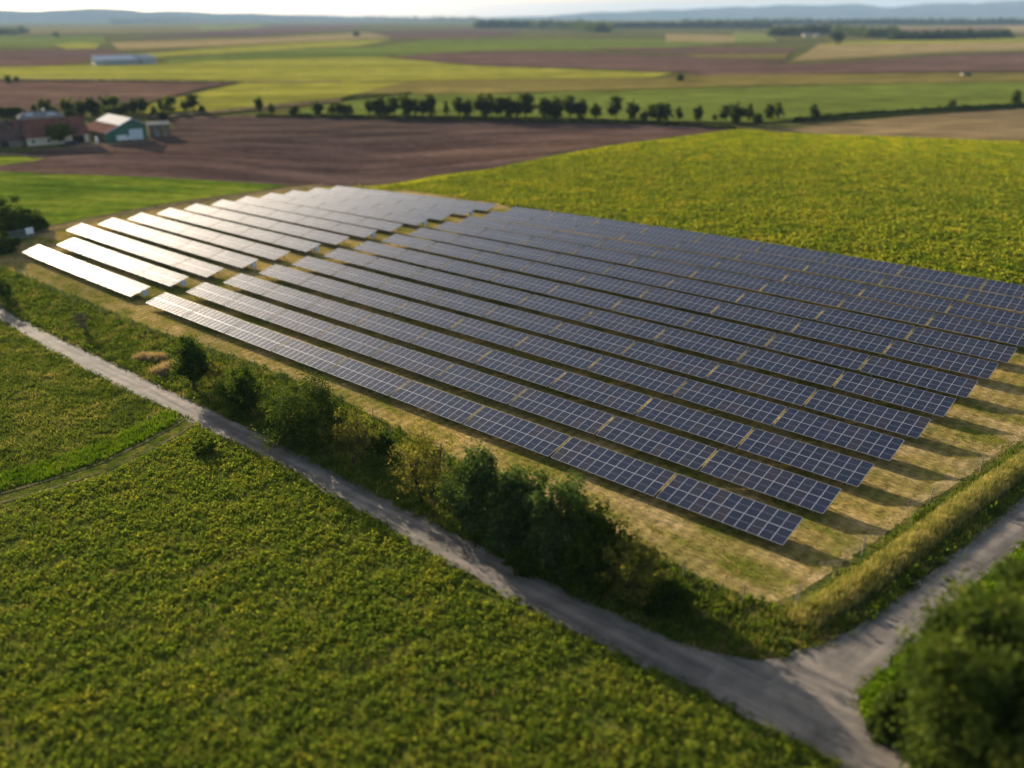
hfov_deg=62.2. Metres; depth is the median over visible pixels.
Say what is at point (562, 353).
solar panel table
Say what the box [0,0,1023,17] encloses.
sky
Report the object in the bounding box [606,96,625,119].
tree
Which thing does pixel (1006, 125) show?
stubble field
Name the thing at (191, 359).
round tree
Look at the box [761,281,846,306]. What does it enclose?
solar panel table
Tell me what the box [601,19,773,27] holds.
woods
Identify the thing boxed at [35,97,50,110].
tree
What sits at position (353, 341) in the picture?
solar panel table
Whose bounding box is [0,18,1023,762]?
ground
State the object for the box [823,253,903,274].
solar panel table
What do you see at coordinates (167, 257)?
solar panel table
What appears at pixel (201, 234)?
solar panel table
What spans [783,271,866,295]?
solar panel table
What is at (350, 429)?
tree
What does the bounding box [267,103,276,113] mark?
tree
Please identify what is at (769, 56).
crop field
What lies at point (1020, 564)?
leafy tree
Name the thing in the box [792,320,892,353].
solar panel table
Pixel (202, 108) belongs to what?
tree
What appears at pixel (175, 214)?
solar panel table
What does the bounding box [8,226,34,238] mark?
transformer cabin
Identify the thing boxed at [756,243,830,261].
solar panel table
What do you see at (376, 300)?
solar panel table
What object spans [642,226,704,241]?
solar panel table
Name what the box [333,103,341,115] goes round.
tree
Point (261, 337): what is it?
solar panel table
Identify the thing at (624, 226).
solar panel table
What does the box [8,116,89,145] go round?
farm barn
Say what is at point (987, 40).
crop field
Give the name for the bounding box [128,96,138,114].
tree
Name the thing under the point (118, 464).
farm track
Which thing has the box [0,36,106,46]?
crop field
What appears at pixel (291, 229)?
solar panel table
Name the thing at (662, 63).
ploughed field
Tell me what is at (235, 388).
bush
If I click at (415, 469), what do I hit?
tree
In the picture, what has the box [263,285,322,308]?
solar panel table
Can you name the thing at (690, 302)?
solar panel table
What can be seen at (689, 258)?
solar panel table
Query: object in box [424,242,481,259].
solar panel table
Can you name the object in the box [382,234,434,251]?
solar panel table
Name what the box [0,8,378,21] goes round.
hills
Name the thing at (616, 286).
solar panel table
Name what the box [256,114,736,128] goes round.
hedge
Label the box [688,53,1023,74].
ploughed field
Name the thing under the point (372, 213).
solar panel table
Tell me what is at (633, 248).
solar panel table
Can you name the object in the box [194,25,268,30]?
crop field
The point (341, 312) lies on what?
solar panel table
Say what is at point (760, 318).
solar panel table
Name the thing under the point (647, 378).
solar panel table
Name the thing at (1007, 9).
hills
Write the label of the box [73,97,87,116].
tree
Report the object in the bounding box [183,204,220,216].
solar panel table
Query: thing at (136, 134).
door
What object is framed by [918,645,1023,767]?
leafy tree
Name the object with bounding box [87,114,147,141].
green barn
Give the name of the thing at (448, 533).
road weeds
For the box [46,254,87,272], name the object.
solar panel table
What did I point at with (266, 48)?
crop field
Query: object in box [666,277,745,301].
solar panel table
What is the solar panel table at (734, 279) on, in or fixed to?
on the solar farm grass at (746, 550)
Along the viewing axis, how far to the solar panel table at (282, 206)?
200.15 m
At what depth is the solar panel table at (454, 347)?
110.41 m
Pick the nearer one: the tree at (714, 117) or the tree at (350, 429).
the tree at (350, 429)
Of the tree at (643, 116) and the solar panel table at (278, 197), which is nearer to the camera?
the solar panel table at (278, 197)
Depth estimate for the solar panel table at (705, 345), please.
108.01 m
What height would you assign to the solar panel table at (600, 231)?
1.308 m
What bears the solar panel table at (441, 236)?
on the solar farm grass at (746, 550)
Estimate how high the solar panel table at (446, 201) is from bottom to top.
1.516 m
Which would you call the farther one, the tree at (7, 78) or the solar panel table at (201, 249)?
the tree at (7, 78)
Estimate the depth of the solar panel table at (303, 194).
216.75 m
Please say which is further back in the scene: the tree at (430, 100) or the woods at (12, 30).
the woods at (12, 30)
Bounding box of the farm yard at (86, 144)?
[68,139,151,147]
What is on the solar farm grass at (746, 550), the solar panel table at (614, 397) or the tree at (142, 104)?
the solar panel table at (614, 397)
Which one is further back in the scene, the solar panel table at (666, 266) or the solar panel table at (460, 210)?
the solar panel table at (460, 210)
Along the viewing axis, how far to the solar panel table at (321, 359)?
109.52 m
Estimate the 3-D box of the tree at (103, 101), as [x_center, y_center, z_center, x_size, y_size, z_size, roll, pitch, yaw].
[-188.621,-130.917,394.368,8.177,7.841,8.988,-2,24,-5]
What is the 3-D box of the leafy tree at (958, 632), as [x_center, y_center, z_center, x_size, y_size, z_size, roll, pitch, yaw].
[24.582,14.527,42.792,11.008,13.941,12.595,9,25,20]
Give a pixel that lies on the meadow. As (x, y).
(52, 416)
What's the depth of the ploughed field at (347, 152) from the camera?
290.79 m
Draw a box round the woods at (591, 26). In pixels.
[472,17,614,31]
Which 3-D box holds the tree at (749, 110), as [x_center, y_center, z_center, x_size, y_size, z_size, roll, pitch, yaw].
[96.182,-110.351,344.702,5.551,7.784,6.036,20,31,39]
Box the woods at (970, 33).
[886,27,1014,39]
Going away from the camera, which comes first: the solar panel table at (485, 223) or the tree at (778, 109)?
the solar panel table at (485, 223)
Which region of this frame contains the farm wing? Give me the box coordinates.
[0,121,26,146]
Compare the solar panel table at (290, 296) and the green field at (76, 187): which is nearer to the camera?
the solar panel table at (290, 296)
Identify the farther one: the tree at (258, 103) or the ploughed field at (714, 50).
the ploughed field at (714, 50)
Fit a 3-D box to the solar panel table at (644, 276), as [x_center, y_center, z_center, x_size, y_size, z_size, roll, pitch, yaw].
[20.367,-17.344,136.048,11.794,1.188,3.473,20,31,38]
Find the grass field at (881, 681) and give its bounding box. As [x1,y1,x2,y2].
[856,545,1023,761]
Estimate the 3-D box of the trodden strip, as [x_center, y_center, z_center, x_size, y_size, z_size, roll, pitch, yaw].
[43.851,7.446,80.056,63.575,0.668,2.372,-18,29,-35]
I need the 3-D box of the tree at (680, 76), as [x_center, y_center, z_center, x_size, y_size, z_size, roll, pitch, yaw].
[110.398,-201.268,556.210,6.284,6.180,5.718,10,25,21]
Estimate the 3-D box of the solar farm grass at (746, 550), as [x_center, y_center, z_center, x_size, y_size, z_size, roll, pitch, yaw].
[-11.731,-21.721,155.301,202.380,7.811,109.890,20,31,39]
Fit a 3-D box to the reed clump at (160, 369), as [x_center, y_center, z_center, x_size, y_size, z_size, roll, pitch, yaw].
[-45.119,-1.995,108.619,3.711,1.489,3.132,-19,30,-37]
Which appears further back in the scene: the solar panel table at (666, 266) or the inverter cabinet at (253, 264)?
the inverter cabinet at (253, 264)
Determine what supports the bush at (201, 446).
on the crop field at (606, 721)
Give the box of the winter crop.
[0,174,260,222]
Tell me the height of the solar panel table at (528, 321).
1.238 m
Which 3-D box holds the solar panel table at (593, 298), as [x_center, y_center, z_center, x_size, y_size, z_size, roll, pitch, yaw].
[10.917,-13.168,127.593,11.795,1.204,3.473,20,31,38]
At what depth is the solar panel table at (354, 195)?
213.45 m
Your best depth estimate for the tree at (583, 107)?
353.81 m
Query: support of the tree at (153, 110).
on the ground at (800, 44)
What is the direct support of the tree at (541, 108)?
on the ground at (800, 44)
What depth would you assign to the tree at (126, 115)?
361.81 m
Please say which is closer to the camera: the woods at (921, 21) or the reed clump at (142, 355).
the reed clump at (142, 355)
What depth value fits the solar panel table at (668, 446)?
83.19 m
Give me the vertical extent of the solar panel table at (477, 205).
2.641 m
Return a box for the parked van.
[116,135,132,141]
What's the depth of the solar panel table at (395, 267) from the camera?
146.07 m
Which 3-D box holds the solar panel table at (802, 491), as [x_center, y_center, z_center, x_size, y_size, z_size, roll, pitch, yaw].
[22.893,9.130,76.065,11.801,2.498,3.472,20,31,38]
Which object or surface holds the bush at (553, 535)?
on the verge at (748, 611)
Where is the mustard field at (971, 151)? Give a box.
[356,129,1023,284]
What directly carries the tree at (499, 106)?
on the ground at (800, 44)
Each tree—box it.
[3,75,11,82]
[12,76,19,81]
[30,103,37,110]
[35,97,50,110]
[41,123,77,141]
[47,106,57,111]
[51,31,58,36]
[58,97,72,109]
[61,109,77,116]
[68,103,75,113]
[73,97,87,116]
[79,95,100,116]
[91,106,103,116]
[97,94,113,109]
[99,104,112,113]
[105,95,120,106]
[108,106,122,114]
[116,101,136,113]
[120,113,134,118]
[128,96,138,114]
[133,96,150,114]
[148,105,157,113]
[156,109,171,119]
[157,97,162,110]
[161,95,177,110]
[165,334,211,389]
[180,100,187,110]
[181,94,201,109]
[198,105,205,111]
[253,94,263,112]
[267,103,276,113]
[286,106,301,114]
[310,101,324,115]
[326,102,334,114]
[330,406,379,463]
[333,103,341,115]
[340,104,348,115]
[346,103,354,115]
[352,30,359,36]
[364,100,371,115]
[369,93,386,116]
[381,104,390,116]
[383,97,399,116]
[385,415,461,502]
[398,92,413,116]
[409,97,417,116]
[415,100,428,116]
[423,93,436,116]
[443,100,449,116]
[451,96,466,117]
[460,96,472,117]
[469,91,495,117]
[490,97,508,118]
[502,93,516,118]
[509,99,522,118]
[515,93,538,118]
[536,97,550,118]
[543,94,563,118]
[561,94,580,119]
[573,96,589,119]
[589,102,602,119]
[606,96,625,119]
[625,98,640,120]
[638,110,648,121]
[646,104,655,120]
[651,101,666,121]
[661,101,673,121]
[675,107,683,121]
[677,72,684,80]
[692,103,704,120]
[711,113,717,119]
[717,105,730,120]
[726,100,746,124]
[741,103,753,120]
[751,113,764,123]
[763,103,774,118]
[773,101,784,117]
[809,103,820,116]
[828,30,845,43]
[879,554,1023,767]
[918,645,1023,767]
[946,98,957,105]
[983,551,1023,664]
[1009,88,1021,107]
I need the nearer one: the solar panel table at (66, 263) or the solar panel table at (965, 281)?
the solar panel table at (965, 281)
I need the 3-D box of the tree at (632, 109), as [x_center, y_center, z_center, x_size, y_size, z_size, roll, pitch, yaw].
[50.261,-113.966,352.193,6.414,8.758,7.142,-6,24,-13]
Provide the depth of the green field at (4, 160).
260.88 m
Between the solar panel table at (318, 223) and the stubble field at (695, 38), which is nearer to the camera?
the solar panel table at (318, 223)
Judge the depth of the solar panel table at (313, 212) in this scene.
192.61 m
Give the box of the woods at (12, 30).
[0,25,29,33]
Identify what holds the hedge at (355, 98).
on the ground at (800, 44)
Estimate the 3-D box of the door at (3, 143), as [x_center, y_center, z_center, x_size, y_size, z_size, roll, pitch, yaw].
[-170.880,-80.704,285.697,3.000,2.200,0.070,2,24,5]
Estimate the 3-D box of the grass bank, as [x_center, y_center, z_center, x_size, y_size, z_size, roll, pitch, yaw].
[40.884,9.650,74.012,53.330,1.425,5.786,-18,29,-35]
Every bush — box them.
[0,194,29,232]
[0,231,21,254]
[0,270,13,300]
[1,203,41,233]
[23,209,50,229]
[190,437,217,459]
[201,359,226,382]
[207,362,273,420]
[249,367,363,454]
[261,394,300,437]
[364,430,396,454]
[434,435,505,541]
[479,460,550,556]
[501,541,560,579]
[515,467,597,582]
[553,492,631,601]
[593,523,671,605]
[633,577,702,617]
[864,677,924,751]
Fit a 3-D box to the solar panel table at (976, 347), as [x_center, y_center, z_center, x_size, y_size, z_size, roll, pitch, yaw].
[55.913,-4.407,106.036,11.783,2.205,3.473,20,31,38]
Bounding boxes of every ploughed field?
[0,49,124,65]
[0,80,235,110]
[0,116,729,186]
[134,24,357,38]
[368,29,518,38]
[392,51,786,72]
[592,47,796,53]
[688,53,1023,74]
[900,27,1005,31]
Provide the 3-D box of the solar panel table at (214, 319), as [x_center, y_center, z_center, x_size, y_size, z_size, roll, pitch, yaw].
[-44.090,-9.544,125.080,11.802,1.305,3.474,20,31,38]
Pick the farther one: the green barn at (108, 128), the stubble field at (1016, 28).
the stubble field at (1016, 28)
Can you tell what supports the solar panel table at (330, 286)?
on the solar farm grass at (746, 550)
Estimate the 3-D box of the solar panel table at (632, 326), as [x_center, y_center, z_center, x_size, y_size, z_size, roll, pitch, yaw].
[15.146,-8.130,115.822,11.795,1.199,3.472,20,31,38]
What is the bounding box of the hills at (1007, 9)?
[479,0,1023,19]
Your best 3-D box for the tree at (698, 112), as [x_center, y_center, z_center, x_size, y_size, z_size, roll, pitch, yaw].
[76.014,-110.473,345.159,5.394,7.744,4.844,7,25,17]
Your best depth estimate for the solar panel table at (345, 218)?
184.87 m
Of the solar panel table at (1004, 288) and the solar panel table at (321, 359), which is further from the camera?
the solar panel table at (1004, 288)
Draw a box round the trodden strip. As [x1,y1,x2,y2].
[781,426,1023,597]
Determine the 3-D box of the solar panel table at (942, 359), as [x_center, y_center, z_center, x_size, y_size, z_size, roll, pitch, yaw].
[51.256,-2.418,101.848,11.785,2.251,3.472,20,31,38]
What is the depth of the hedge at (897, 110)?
372.24 m
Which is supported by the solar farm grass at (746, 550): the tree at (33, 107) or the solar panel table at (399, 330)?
the solar panel table at (399, 330)
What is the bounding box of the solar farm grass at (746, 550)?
[0,186,1023,602]
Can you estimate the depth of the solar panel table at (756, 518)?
71.07 m
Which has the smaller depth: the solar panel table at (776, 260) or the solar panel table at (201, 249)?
the solar panel table at (776, 260)
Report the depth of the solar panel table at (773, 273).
136.74 m
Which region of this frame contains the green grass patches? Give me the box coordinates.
[14,187,1023,527]
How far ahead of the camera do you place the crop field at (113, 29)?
3153.56 m
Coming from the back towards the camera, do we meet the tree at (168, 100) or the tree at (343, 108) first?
the tree at (168, 100)
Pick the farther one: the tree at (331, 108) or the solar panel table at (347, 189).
the tree at (331, 108)
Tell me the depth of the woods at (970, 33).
1505.19 m
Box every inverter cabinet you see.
[141,289,147,297]
[179,279,186,286]
[250,262,256,269]
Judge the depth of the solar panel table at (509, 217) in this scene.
179.24 m
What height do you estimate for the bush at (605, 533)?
7.405 m
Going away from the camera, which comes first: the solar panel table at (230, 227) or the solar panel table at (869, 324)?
the solar panel table at (869, 324)
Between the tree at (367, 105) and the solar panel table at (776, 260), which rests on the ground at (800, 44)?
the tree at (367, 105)
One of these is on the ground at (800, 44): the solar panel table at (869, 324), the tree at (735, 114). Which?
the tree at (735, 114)
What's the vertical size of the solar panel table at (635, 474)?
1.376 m
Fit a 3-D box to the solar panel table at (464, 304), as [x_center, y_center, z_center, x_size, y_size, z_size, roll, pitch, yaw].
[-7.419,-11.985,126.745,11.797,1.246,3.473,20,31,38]
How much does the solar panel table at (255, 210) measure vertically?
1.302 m
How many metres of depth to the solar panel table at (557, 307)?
123.20 m
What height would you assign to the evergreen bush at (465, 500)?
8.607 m
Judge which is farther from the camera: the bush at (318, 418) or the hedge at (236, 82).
the hedge at (236, 82)
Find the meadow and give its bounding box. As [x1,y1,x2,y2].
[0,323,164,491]
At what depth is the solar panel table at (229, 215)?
191.63 m
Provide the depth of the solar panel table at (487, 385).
98.53 m
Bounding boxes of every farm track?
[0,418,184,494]
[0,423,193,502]
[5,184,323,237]
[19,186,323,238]
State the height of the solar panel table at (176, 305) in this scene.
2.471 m
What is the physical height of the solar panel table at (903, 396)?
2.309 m
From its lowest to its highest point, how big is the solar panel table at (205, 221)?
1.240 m
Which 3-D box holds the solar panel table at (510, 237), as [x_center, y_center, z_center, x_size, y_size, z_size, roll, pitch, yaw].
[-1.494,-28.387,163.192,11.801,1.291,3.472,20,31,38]
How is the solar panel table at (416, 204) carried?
on the solar farm grass at (746, 550)
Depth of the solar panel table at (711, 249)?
148.64 m
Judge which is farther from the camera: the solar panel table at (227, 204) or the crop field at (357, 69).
the crop field at (357, 69)
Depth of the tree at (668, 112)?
344.76 m
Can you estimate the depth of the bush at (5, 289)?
141.67 m
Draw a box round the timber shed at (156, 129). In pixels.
[146,120,170,137]
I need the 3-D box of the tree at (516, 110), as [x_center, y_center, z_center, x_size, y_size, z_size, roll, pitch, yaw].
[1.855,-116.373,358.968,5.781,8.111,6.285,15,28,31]
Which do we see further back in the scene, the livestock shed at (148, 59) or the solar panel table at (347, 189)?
the livestock shed at (148, 59)
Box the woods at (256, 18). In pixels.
[107,15,481,22]
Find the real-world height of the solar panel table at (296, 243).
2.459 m
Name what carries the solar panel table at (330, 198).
on the solar farm grass at (746, 550)
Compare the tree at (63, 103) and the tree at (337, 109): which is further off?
the tree at (63, 103)
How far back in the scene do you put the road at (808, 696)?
57.64 m
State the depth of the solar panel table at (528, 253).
151.09 m
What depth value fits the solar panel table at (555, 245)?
155.39 m
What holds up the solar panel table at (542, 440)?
on the solar farm grass at (746, 550)
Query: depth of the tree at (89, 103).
369.30 m
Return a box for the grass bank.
[775,441,1023,633]
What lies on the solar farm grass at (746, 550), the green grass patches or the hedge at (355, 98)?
the green grass patches
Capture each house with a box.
[16,108,64,119]
[803,32,811,36]
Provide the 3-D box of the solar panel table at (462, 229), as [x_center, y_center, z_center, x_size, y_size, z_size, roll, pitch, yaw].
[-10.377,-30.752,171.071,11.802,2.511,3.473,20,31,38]
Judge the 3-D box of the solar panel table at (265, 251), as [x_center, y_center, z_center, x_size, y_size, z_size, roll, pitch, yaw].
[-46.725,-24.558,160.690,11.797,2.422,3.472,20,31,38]
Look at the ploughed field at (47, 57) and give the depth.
955.76 m
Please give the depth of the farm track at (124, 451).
84.73 m
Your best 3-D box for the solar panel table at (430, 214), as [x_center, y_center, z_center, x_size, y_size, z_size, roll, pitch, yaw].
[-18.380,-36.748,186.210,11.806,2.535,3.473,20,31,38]
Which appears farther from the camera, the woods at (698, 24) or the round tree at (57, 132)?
the woods at (698, 24)
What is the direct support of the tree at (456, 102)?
on the ground at (800, 44)
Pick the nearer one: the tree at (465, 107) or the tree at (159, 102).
the tree at (465, 107)
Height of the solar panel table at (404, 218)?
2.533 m
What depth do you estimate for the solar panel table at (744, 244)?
152.82 m
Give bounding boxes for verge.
[0,271,1006,658]
[0,411,175,489]
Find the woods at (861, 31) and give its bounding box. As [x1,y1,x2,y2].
[765,23,903,37]
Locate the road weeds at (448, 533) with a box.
[12,328,727,664]
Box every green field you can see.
[0,156,42,164]
[0,171,282,234]
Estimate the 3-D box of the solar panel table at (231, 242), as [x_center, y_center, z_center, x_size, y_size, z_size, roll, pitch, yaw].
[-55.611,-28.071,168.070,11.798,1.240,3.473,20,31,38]
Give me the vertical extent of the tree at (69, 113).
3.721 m
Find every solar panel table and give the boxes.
[22,245,60,261]
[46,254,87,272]
[58,238,97,255]
[67,224,103,239]
[71,264,116,283]
[83,246,124,263]
[90,231,130,246]
[99,218,135,233]
[100,275,148,298]
[110,256,153,274]
[116,240,158,255]
[123,225,162,239]
[128,213,165,226]
[139,266,187,288]
[144,249,188,265]
[146,292,200,318]
[149,233,190,247]
[153,219,192,233]
[157,208,193,221]
[174,258,223,278]
[177,241,222,257]
[179,227,221,241]
[182,214,222,226]
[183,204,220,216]
[184,306,243,332]
[187,282,241,307]
[209,209,249,221]
[209,221,251,234]
[209,234,254,249]
[209,250,258,269]
[211,199,247,211]
[223,273,277,296]
[224,295,284,319]
[225,321,291,350]
[235,196,271,206]
[237,205,275,215]
[238,215,279,228]
[240,228,284,242]
[240,243,289,261]
[260,264,313,286]
[261,193,295,202]
[262,201,300,211]
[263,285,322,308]
[265,210,306,222]
[267,309,333,336]
[268,222,312,235]
[272,338,346,371]
[273,236,319,253]
[284,190,318,198]
[287,197,325,207]
[291,206,332,217]
[292,256,346,276]
[296,216,339,229]
[299,275,358,297]
[301,229,348,246]
[306,299,371,324]
[308,188,341,195]
[312,194,348,203]
[316,202,356,212]
[316,325,388,355]
[322,212,366,223]
[325,248,378,268]
[327,358,409,395]
[330,223,376,237]
[331,186,361,192]
[332,267,390,287]
[334,191,370,199]
[340,198,379,208]
[344,288,408,311]
[348,207,391,218]
[353,241,406,259]
[355,218,402,233]
[356,314,427,342]
[357,189,392,195]
[364,195,402,204]
[365,258,423,277]
[371,203,413,213]
[371,343,452,377]
[378,278,441,300]
[382,212,428,225]
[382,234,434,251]
[386,192,423,199]
[390,380,482,422]
[393,302,464,328]
[394,199,437,209]
[395,250,451,268]
[405,208,451,221]
[409,228,461,243]
[410,269,474,289]
[412,330,491,362]
[417,196,458,204]
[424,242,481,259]
[428,204,474,216]
[428,291,498,316]
[434,221,486,236]
[435,364,526,403]
[441,260,502,280]
[449,317,528,347]
[451,235,506,251]
[452,200,496,211]
[459,216,509,229]
[461,281,529,304]
[463,406,570,455]
[470,252,530,270]
[475,350,565,386]
[477,229,532,243]
[482,211,532,223]
[484,306,561,334]
[491,271,558,293]
[496,244,557,261]
[501,223,555,237]
[505,207,554,217]
[509,388,613,433]
[514,335,602,369]
[518,294,594,320]
[521,262,587,282]
[522,237,583,253]
[525,217,578,230]
[546,212,600,224]
[547,230,606,245]
[547,254,613,273]
[547,284,622,308]
[549,322,634,354]
[549,372,651,413]
[551,437,674,495]
[570,224,628,238]
[573,246,638,264]
[577,274,650,297]
[581,310,665,339]
[587,356,686,394]
[592,219,649,232]
[596,416,716,469]
[597,239,660,256]
[603,265,675,286]
[611,298,694,326]
[620,232,683,247]
[621,341,718,377]
[629,256,700,276]
[636,398,752,446]
[640,287,721,313]
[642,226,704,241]
[652,248,722,267]
[654,327,748,361]
[656,474,802,544]
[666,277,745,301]
[673,380,785,424]
[675,240,743,258]
[684,315,775,346]
[692,267,769,290]
[696,234,764,250]
[700,450,840,513]
[706,364,815,405]
[711,303,801,331]
[714,259,790,280]
[736,292,824,319]
[737,250,811,270]
[738,348,843,386]
[738,428,873,486]
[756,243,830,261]
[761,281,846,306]
[765,334,869,369]
[774,408,903,460]
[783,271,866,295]
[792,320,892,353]
[804,262,886,284]
[804,389,930,438]
[816,308,914,338]
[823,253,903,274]
[834,372,955,417]
[839,296,934,324]
[860,285,952,312]
[860,356,977,398]
[880,275,970,300]
[884,340,998,380]
[898,265,986,289]
[907,327,1016,362]
[927,313,1023,347]
[947,301,1023,328]
[965,290,1023,313]
[981,280,1023,297]
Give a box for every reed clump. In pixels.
[131,350,151,360]
[145,350,169,362]
[145,362,171,375]
[154,359,175,368]
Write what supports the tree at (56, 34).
on the crop field at (25, 41)
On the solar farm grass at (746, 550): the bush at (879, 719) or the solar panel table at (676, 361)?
the solar panel table at (676, 361)
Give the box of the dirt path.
[0,153,43,157]
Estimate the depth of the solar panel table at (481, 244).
158.68 m
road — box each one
[0,78,340,81]
[0,306,1023,767]
[148,93,410,117]
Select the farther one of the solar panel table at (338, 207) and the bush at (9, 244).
the solar panel table at (338, 207)
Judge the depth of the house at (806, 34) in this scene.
1717.83 m
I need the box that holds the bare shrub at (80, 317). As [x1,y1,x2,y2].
[74,313,87,331]
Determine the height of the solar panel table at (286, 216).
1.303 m
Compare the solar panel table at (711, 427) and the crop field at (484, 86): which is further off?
the crop field at (484, 86)
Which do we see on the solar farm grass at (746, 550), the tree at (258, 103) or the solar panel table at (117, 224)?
the solar panel table at (117, 224)
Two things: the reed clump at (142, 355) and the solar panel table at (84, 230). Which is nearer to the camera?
the reed clump at (142, 355)
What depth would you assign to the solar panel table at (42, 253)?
166.22 m
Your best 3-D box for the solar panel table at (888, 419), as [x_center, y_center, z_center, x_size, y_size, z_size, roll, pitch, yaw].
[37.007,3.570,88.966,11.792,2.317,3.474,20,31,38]
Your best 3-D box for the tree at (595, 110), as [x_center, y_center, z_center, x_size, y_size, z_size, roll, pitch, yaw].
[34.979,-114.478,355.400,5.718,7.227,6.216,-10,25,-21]
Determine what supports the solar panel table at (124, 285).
on the solar farm grass at (746, 550)
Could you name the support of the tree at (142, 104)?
on the ground at (800, 44)
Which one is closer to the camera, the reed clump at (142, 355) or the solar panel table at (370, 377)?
the solar panel table at (370, 377)
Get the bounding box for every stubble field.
[111,32,387,49]
[666,34,734,41]
[765,109,1023,140]
[790,42,1023,61]
[897,25,1023,32]
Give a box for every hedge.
[0,79,243,83]
[0,106,24,116]
[148,110,200,117]
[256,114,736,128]
[341,91,411,101]
[791,102,1023,121]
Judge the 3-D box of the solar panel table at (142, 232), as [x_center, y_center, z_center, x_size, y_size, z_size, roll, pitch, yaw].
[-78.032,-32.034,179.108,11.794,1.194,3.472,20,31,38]
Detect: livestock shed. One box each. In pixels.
[90,55,140,64]
[133,54,156,63]
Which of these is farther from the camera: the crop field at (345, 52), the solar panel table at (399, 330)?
the crop field at (345, 52)
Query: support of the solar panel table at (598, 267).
on the solar farm grass at (746, 550)
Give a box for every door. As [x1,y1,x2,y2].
[0,141,8,146]
[72,135,83,141]
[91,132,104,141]
[128,128,143,139]
[155,130,159,137]
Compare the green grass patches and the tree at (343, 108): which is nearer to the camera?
the green grass patches
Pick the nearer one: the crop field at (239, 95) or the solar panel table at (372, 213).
the solar panel table at (372, 213)
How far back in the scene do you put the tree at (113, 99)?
388.92 m
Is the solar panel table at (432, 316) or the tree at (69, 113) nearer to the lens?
the solar panel table at (432, 316)
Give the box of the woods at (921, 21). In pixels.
[679,17,1023,24]
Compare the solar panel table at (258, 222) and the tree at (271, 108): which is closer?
the solar panel table at (258, 222)
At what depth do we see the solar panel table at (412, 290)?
134.16 m
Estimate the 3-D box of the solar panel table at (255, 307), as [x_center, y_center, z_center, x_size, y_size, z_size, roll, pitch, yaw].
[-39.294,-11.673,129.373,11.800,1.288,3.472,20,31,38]
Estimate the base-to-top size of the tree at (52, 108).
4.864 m
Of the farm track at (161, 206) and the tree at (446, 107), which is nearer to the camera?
the farm track at (161, 206)
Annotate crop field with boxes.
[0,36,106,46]
[0,57,670,81]
[0,419,838,767]
[1,25,204,33]
[54,43,99,48]
[120,83,396,112]
[136,39,390,56]
[162,47,389,63]
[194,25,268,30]
[284,82,1023,122]
[359,73,1023,93]
[367,39,730,55]
[684,53,788,58]
[734,32,777,41]
[821,38,1023,44]
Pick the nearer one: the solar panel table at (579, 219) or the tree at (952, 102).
the solar panel table at (579, 219)
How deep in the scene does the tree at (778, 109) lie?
352.23 m
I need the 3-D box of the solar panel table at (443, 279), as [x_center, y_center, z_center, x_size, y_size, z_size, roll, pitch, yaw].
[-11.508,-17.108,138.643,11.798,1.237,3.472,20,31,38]
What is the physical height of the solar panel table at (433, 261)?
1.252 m
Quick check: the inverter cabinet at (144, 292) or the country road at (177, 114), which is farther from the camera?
the country road at (177, 114)
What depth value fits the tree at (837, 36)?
1254.79 m
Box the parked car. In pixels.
[64,141,79,145]

